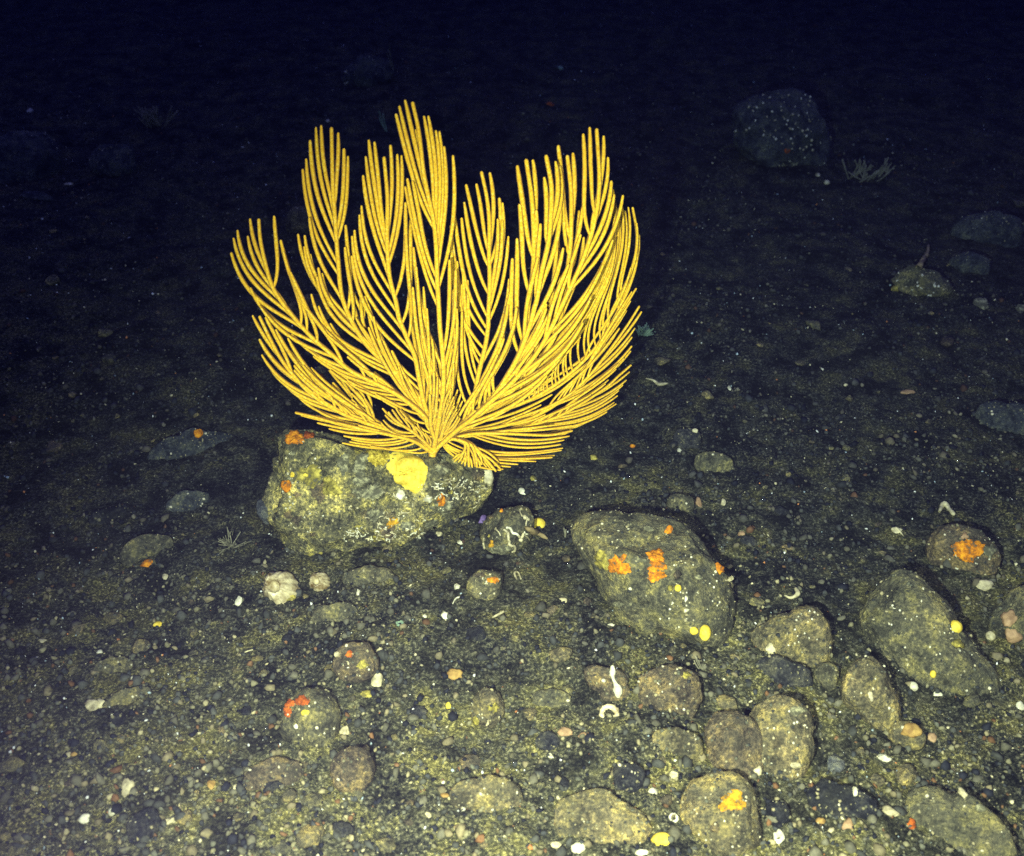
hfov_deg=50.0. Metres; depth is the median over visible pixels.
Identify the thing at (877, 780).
pebble
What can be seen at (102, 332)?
pebble
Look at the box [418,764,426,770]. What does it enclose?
pebble
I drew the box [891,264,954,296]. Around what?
rock
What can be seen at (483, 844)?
pebble
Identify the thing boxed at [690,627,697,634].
ball sponge
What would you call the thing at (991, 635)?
ball sponge
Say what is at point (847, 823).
pebble
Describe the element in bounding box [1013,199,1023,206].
pebble
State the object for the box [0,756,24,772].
pebble
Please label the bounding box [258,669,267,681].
pebble
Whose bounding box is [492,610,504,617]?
shell fragment
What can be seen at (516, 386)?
sea fan
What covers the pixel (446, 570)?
pebble
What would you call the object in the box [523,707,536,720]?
pebble
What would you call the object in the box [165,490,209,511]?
rock
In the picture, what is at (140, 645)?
pebble
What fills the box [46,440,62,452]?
pebble
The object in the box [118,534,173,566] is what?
rock
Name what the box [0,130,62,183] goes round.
rock
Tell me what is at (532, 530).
finger sponge
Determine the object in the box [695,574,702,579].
polyp
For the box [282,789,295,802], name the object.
pebble
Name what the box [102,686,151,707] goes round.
rock
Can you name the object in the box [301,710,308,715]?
pebble
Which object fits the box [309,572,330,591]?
barnacle
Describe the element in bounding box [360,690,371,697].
pebble
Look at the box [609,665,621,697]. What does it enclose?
stalked sponge
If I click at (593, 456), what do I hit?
pebble
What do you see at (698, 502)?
pebble
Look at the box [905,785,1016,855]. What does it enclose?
rock
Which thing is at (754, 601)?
pebble
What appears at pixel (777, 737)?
rock
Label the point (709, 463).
rock
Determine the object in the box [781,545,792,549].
pebble
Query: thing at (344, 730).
pebble
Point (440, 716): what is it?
gravel
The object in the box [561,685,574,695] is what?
pebble
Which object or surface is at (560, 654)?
pebble
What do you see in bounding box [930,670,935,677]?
ball sponge
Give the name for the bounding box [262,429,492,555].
boulder
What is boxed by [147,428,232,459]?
rock
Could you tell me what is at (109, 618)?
pebble
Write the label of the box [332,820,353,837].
pebble
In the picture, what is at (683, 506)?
rock
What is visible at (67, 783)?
pebble
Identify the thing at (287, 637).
pebble
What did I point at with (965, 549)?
rock
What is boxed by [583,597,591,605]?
pebble
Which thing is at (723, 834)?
rock
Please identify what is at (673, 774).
pebble
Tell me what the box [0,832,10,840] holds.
pebble
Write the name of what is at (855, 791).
white shell
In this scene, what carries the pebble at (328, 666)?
on the seabed
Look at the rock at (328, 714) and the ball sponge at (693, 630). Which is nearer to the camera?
the rock at (328, 714)
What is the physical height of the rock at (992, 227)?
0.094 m
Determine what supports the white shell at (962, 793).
on the rock at (947, 818)
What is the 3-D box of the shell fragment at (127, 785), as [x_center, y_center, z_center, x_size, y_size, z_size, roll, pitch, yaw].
[-0.409,0.384,1.168,0.015,0.011,0.023,0,35,0]
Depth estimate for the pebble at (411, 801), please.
1.16 m
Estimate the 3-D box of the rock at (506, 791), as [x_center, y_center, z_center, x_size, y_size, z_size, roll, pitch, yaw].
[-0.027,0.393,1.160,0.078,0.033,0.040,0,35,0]
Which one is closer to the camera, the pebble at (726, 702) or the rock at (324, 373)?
the pebble at (726, 702)
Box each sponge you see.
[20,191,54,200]
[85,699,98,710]
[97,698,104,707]
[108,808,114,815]
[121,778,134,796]
[140,559,152,566]
[193,429,202,437]
[281,480,291,492]
[386,452,427,493]
[478,515,485,522]
[524,526,547,538]
[534,518,544,527]
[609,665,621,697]
[675,585,680,591]
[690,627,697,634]
[699,625,710,640]
[891,285,897,291]
[907,818,915,828]
[910,682,917,690]
[915,244,929,269]
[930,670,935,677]
[951,620,962,632]
[985,631,995,640]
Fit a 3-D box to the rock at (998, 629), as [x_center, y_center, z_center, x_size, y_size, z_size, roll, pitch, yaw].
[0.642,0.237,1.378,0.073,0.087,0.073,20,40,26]
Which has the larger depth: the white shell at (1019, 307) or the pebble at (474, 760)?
the white shell at (1019, 307)
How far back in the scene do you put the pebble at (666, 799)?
1.15 m
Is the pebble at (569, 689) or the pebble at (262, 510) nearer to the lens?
the pebble at (569, 689)
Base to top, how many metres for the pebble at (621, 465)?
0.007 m
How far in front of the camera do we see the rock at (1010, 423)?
1.75 m
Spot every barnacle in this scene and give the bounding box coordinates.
[262,571,299,604]
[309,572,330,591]
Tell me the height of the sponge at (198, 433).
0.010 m
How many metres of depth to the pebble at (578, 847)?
1.11 m
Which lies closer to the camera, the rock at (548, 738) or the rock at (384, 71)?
the rock at (548, 738)
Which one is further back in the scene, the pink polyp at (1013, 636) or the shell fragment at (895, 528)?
the shell fragment at (895, 528)
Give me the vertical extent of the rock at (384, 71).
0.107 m
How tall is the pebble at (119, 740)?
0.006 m
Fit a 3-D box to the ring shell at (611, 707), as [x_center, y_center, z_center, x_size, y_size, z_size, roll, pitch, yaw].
[0.112,0.329,1.263,0.025,0.018,0.020,0,35,0]
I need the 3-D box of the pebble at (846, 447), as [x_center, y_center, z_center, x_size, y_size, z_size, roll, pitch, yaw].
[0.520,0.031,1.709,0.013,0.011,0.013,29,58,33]
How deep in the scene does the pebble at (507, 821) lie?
1.14 m
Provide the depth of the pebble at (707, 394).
1.79 m
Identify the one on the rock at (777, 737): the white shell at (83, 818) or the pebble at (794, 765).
the pebble at (794, 765)
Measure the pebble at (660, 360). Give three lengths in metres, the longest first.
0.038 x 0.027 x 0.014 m
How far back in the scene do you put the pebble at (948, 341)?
1.94 m
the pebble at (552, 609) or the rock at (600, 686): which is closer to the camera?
the rock at (600, 686)
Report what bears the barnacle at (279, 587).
on the seabed
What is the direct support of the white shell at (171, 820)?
on the seabed
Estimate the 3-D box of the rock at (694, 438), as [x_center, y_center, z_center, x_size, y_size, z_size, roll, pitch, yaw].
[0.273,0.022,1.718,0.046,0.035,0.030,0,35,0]
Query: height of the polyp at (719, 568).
0.011 m
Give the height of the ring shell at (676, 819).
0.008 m
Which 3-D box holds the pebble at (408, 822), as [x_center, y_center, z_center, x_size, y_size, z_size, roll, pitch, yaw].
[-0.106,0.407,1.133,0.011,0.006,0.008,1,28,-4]
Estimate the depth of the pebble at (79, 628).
1.39 m
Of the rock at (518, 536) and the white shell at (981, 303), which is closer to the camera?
the rock at (518, 536)
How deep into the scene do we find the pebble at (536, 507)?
1.58 m
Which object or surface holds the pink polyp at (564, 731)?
on the seabed
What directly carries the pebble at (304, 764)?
on the seabed
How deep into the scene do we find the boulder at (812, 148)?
2.58 m
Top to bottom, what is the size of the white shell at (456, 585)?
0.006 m
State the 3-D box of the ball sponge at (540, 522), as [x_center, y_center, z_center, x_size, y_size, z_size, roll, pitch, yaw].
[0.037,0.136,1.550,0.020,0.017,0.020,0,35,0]
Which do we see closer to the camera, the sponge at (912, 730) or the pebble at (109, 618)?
the sponge at (912, 730)
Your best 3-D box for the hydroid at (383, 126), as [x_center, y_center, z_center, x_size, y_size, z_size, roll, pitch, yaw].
[-0.330,-0.785,2.807,0.020,0.054,0.012,0,35,0]
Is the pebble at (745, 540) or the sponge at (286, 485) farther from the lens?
the pebble at (745, 540)
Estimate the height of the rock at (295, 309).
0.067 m
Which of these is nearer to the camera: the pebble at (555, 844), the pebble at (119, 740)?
the pebble at (555, 844)
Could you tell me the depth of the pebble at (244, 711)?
1.27 m
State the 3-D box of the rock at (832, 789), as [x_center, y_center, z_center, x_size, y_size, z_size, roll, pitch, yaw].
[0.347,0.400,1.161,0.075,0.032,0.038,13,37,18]
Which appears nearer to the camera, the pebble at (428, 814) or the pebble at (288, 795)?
the pebble at (428, 814)
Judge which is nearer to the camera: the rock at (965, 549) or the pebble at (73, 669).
the pebble at (73, 669)
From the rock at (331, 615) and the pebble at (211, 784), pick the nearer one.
the pebble at (211, 784)
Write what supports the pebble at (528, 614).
on the seabed
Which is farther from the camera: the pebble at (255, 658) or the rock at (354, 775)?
the pebble at (255, 658)
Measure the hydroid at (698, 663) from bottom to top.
0.014 m
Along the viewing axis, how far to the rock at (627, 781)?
1.17 m
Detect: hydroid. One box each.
[133,106,178,127]
[379,111,386,130]
[633,322,655,335]
[694,656,705,668]
[842,157,895,182]
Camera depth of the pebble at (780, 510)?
1.58 m
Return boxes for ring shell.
[599,704,618,717]
[669,813,678,821]
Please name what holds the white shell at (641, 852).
on the seabed
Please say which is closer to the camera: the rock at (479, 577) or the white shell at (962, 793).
the white shell at (962, 793)
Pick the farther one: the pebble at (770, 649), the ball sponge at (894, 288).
the ball sponge at (894, 288)
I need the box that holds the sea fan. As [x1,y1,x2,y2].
[230,100,641,471]
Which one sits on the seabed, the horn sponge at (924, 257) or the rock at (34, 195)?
the rock at (34, 195)
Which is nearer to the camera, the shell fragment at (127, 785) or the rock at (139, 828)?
the rock at (139, 828)
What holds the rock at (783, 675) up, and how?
on the seabed
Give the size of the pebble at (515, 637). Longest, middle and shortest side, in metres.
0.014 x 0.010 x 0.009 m
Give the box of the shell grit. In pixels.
[0,0,1021,855]
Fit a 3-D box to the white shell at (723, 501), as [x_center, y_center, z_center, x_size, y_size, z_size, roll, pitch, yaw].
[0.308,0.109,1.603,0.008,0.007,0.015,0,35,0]
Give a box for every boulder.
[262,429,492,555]
[571,510,735,646]
[731,87,831,167]
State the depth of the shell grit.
1.55 m
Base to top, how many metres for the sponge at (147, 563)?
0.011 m
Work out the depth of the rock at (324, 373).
1.79 m
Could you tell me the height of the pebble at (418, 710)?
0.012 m
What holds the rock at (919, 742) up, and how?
on the seabed
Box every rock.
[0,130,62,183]
[88,144,136,176]
[88,506,126,524]
[93,656,133,673]
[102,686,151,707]
[109,711,125,726]
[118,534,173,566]
[126,807,161,842]
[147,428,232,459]
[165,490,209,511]
[243,756,303,790]
[279,687,341,747]
[286,206,319,233]
[289,294,332,322]
[296,366,349,404]
[311,601,357,622]
[329,746,375,792]
[332,642,378,682]
[340,55,394,86]
[342,565,393,585]
[449,774,522,812]
[466,569,502,600]
[469,688,504,728]
[480,505,534,554]
[532,688,570,707]
[535,731,559,750]
[554,788,651,844]
[584,664,629,700]
[613,762,645,792]
[636,664,702,718]
[651,727,702,761]
[666,493,693,511]
[671,428,700,448]
[679,771,761,855]
[694,451,733,472]
[704,711,763,776]
[748,695,814,780]
[750,605,832,666]
[755,654,812,686]
[764,800,789,827]
[806,778,877,819]
[813,662,838,690]
[841,655,900,730]
[859,568,1000,695]
[887,720,925,749]
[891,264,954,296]
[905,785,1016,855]
[925,524,1000,574]
[949,251,990,274]
[950,210,1023,247]
[975,400,1023,434]
[988,585,1023,644]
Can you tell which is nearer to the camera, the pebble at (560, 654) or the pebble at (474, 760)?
the pebble at (474, 760)
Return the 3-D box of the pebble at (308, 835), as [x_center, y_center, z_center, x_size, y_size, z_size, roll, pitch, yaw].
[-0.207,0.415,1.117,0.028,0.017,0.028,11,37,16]
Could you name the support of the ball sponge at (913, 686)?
on the seabed
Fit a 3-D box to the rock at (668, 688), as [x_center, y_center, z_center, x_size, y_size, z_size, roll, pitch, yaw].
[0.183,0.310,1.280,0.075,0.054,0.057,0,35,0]
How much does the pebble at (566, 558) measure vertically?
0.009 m
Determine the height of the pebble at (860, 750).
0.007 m
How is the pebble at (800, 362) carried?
on the seabed
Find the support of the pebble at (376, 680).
on the seabed
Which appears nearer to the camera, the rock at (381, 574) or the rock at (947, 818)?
the rock at (947, 818)
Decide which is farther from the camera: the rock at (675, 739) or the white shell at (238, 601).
the white shell at (238, 601)
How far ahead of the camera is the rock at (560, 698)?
1.28 m
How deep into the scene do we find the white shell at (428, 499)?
1.47 m
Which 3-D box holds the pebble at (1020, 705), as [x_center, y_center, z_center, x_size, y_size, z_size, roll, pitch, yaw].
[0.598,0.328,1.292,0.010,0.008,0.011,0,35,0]
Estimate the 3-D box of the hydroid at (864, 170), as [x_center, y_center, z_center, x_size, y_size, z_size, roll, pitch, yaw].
[0.836,-0.605,2.577,0.128,0.050,0.062,0,35,0]
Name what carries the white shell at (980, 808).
on the rock at (947, 818)
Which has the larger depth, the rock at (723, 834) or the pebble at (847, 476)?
the pebble at (847, 476)
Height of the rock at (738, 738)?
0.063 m
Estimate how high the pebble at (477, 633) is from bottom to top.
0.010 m
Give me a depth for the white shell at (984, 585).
1.45 m
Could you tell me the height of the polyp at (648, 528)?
0.006 m
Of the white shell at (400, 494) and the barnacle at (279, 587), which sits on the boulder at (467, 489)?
the white shell at (400, 494)
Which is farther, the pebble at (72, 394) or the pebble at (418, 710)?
the pebble at (72, 394)
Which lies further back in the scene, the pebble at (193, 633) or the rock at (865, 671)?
the pebble at (193, 633)
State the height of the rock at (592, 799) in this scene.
0.045 m
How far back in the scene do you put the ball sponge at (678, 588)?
1.34 m
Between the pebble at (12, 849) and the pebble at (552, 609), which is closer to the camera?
the pebble at (12, 849)
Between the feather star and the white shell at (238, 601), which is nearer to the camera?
the white shell at (238, 601)
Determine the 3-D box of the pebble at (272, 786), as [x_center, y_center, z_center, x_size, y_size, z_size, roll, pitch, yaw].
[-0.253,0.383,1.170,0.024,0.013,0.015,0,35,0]
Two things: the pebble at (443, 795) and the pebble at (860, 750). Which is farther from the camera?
the pebble at (860, 750)
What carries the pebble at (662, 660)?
on the seabed
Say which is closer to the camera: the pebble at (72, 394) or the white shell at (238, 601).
the white shell at (238, 601)
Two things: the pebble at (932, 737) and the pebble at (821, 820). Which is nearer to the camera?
the pebble at (821, 820)
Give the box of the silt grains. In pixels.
[0,55,1023,855]
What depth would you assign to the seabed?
1.87 m
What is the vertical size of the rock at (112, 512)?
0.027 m
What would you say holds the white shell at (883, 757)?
on the seabed
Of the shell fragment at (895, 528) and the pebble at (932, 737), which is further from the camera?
the shell fragment at (895, 528)
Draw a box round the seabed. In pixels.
[0,0,1023,855]
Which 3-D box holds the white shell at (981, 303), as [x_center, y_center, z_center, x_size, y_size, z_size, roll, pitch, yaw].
[0.881,-0.233,2.059,0.030,0.019,0.032,17,38,22]
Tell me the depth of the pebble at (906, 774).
1.21 m
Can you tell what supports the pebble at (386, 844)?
on the seabed
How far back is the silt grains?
1.30 m
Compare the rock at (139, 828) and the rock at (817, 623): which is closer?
the rock at (139, 828)
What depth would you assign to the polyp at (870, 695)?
1.26 m
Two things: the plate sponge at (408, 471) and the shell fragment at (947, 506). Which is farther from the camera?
the shell fragment at (947, 506)
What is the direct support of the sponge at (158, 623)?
on the seabed
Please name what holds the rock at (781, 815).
on the seabed
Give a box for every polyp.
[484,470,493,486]
[557,726,572,735]
[643,526,653,531]
[664,525,672,533]
[673,569,681,579]
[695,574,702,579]
[715,562,724,574]
[754,766,762,775]
[868,691,873,701]
[951,639,965,647]
[1000,609,1017,626]
[1005,628,1022,643]
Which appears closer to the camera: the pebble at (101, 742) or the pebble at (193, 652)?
the pebble at (101, 742)
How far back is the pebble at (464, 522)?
1.54 m
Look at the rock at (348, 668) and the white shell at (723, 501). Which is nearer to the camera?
the rock at (348, 668)
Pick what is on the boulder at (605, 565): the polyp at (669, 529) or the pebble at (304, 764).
the polyp at (669, 529)
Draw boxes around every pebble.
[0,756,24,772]
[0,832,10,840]
[7,842,23,854]
[15,646,25,654]
[45,274,59,285]
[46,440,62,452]
[64,778,70,786]
[68,623,84,633]
[68,665,80,674]
[69,392,76,397]
[93,738,108,751]
[98,328,112,336]
[101,353,116,363]
[102,612,123,624]
[117,734,125,743]
[132,639,150,653]
[177,809,192,824]
[188,649,197,656]
[189,629,196,636]
[207,780,215,789]
[218,725,225,733]
[231,667,240,672]
[233,812,244,820]
[240,705,250,715]
[251,655,263,661]
[256,498,268,524]
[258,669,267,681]
[262,780,282,792]
[275,840,291,853]
[281,633,291,641]
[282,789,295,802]
[295,824,324,847]
[300,762,307,767]
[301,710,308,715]
[301,793,323,811]
[324,663,332,672]
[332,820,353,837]
[339,725,349,734]
[352,791,362,798]
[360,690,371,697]
[371,673,382,686]
[375,835,395,852]
[382,546,391,550]
[391,734,397,739]
[403,819,413,825]
[406,799,413,804]
[409,705,427,718]
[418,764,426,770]
[425,812,431,817]
[440,793,448,797]
[442,567,451,573]
[447,668,462,679]
[458,754,480,768]
[461,519,467,525]
[466,626,485,640]
[479,841,488,847]
[504,818,512,825]
[511,633,519,641]
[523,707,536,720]
[524,611,535,617]
[532,505,541,509]
[536,782,544,787]
[546,605,558,614]
[549,647,572,662]
[550,841,561,847]
[559,776,568,786]
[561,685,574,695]
[562,555,570,561]
[571,842,585,853]
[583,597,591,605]
[590,454,597,459]
[618,463,627,467]
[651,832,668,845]
[654,357,671,364]
[658,657,666,663]
[659,794,671,805]
[669,770,677,778]
[670,646,676,652]
[680,643,686,648]
[695,496,701,507]
[701,390,713,398]
[716,694,736,710]
[730,664,737,669]
[740,536,757,545]
[749,596,764,605]
[765,643,775,654]
[771,506,789,515]
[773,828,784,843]
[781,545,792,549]
[790,762,801,768]
[795,360,805,365]
[805,319,820,329]
[816,817,825,823]
[827,753,844,771]
[842,444,850,450]
[842,474,849,481]
[842,817,852,829]
[845,395,852,401]
[854,747,864,754]
[871,774,884,786]
[882,804,900,816]
[895,763,918,785]
[901,389,914,393]
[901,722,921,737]
[928,733,936,742]
[941,336,953,346]
[962,693,980,707]
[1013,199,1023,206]
[1016,701,1023,709]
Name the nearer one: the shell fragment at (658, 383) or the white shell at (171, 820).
the white shell at (171, 820)
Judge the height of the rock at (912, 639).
0.125 m
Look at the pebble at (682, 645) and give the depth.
1.35 m
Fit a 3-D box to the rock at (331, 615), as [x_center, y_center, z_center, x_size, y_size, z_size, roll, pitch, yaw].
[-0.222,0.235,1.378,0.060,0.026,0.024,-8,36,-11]
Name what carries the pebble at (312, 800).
on the seabed
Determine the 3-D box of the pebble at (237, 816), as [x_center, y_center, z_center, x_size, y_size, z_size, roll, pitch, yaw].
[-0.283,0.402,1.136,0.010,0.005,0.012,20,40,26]
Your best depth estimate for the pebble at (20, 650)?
1.35 m
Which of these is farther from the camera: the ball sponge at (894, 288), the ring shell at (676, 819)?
the ball sponge at (894, 288)
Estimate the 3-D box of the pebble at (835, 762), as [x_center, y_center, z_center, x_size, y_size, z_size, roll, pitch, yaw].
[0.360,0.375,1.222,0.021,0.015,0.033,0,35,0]
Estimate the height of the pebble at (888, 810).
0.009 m
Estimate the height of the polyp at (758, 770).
0.010 m
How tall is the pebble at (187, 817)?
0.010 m
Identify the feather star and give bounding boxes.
[218,527,250,554]
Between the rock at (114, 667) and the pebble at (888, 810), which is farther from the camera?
the rock at (114, 667)
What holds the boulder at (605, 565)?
on the seabed
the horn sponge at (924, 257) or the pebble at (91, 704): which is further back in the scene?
the horn sponge at (924, 257)
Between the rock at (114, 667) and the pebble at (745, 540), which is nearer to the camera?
the rock at (114, 667)
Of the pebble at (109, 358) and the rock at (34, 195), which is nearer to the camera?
the pebble at (109, 358)
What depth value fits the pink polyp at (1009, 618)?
1.36 m
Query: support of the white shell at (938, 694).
on the seabed
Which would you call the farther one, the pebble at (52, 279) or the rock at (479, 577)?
the pebble at (52, 279)
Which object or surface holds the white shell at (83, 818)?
on the seabed
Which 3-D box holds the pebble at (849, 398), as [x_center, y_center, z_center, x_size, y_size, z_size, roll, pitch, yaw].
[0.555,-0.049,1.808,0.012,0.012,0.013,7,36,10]
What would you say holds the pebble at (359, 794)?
on the seabed
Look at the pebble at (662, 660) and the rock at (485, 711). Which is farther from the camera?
the pebble at (662, 660)
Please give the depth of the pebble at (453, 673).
1.30 m
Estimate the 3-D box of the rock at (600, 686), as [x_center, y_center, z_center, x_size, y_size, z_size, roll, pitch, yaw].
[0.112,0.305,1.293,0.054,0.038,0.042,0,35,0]
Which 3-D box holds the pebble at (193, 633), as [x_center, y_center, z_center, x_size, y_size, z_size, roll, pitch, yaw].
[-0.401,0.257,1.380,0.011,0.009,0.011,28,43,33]
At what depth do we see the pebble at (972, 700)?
1.29 m
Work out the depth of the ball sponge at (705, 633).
1.34 m
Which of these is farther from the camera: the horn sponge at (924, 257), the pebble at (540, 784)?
the horn sponge at (924, 257)
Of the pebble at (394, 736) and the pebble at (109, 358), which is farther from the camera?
the pebble at (109, 358)
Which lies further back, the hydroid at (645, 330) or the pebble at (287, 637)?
the hydroid at (645, 330)
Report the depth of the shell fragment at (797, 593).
1.43 m
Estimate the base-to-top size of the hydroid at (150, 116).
0.059 m
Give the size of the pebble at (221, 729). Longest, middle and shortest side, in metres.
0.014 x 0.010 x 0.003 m
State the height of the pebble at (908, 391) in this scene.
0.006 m
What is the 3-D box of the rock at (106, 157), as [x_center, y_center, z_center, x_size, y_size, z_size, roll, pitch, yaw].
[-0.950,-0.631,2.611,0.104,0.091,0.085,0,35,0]
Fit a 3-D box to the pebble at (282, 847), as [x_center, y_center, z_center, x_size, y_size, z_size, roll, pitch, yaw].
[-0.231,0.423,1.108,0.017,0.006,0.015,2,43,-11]
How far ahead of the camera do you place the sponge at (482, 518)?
1.54 m
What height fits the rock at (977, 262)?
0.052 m
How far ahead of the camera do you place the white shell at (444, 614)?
1.38 m
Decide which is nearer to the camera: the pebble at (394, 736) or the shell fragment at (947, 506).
the pebble at (394, 736)
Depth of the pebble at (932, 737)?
1.25 m
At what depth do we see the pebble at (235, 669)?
1.32 m
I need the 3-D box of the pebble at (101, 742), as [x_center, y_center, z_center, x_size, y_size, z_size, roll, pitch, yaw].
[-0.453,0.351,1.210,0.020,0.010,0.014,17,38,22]
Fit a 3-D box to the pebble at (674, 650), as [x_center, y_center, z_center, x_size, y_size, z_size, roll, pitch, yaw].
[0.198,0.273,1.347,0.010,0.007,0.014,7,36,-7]
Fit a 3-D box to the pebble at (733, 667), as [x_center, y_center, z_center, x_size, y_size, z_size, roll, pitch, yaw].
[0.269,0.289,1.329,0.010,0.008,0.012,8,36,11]
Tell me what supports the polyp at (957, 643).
on the rock at (912, 639)
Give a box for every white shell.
[79,813,89,823]
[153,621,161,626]
[166,817,174,824]
[235,596,241,605]
[395,490,405,499]
[423,496,431,502]
[441,611,446,618]
[454,583,459,589]
[518,488,525,494]
[635,849,647,855]
[648,787,657,794]
[721,498,725,505]
[852,786,857,795]
[877,754,891,761]
[933,691,942,695]
[958,787,967,797]
[973,297,989,309]
[975,804,985,811]
[976,580,993,590]
[1015,304,1023,311]
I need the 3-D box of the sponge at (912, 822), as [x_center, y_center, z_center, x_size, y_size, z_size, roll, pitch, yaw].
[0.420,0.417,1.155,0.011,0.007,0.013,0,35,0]
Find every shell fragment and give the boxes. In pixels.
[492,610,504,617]
[513,571,521,578]
[646,378,667,385]
[784,587,800,598]
[891,527,903,535]
[938,501,955,515]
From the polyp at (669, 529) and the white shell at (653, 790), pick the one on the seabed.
the white shell at (653, 790)
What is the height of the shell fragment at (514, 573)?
0.006 m
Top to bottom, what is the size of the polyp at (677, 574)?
0.009 m
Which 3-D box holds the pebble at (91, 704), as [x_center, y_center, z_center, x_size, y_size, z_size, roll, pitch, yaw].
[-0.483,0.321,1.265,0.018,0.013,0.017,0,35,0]
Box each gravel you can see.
[0,0,1023,855]
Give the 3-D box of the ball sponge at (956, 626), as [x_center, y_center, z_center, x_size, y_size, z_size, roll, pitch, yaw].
[0.536,0.240,1.326,0.016,0.016,0.016,0,35,0]
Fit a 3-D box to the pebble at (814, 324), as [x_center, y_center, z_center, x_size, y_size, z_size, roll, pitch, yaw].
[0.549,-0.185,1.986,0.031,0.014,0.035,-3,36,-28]
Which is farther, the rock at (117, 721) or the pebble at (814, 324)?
the pebble at (814, 324)
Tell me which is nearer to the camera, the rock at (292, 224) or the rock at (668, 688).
the rock at (668, 688)
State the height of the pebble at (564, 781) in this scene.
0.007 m
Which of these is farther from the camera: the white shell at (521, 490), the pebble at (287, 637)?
the white shell at (521, 490)
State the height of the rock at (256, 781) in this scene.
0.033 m
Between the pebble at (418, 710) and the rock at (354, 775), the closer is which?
the rock at (354, 775)
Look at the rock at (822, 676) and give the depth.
1.31 m

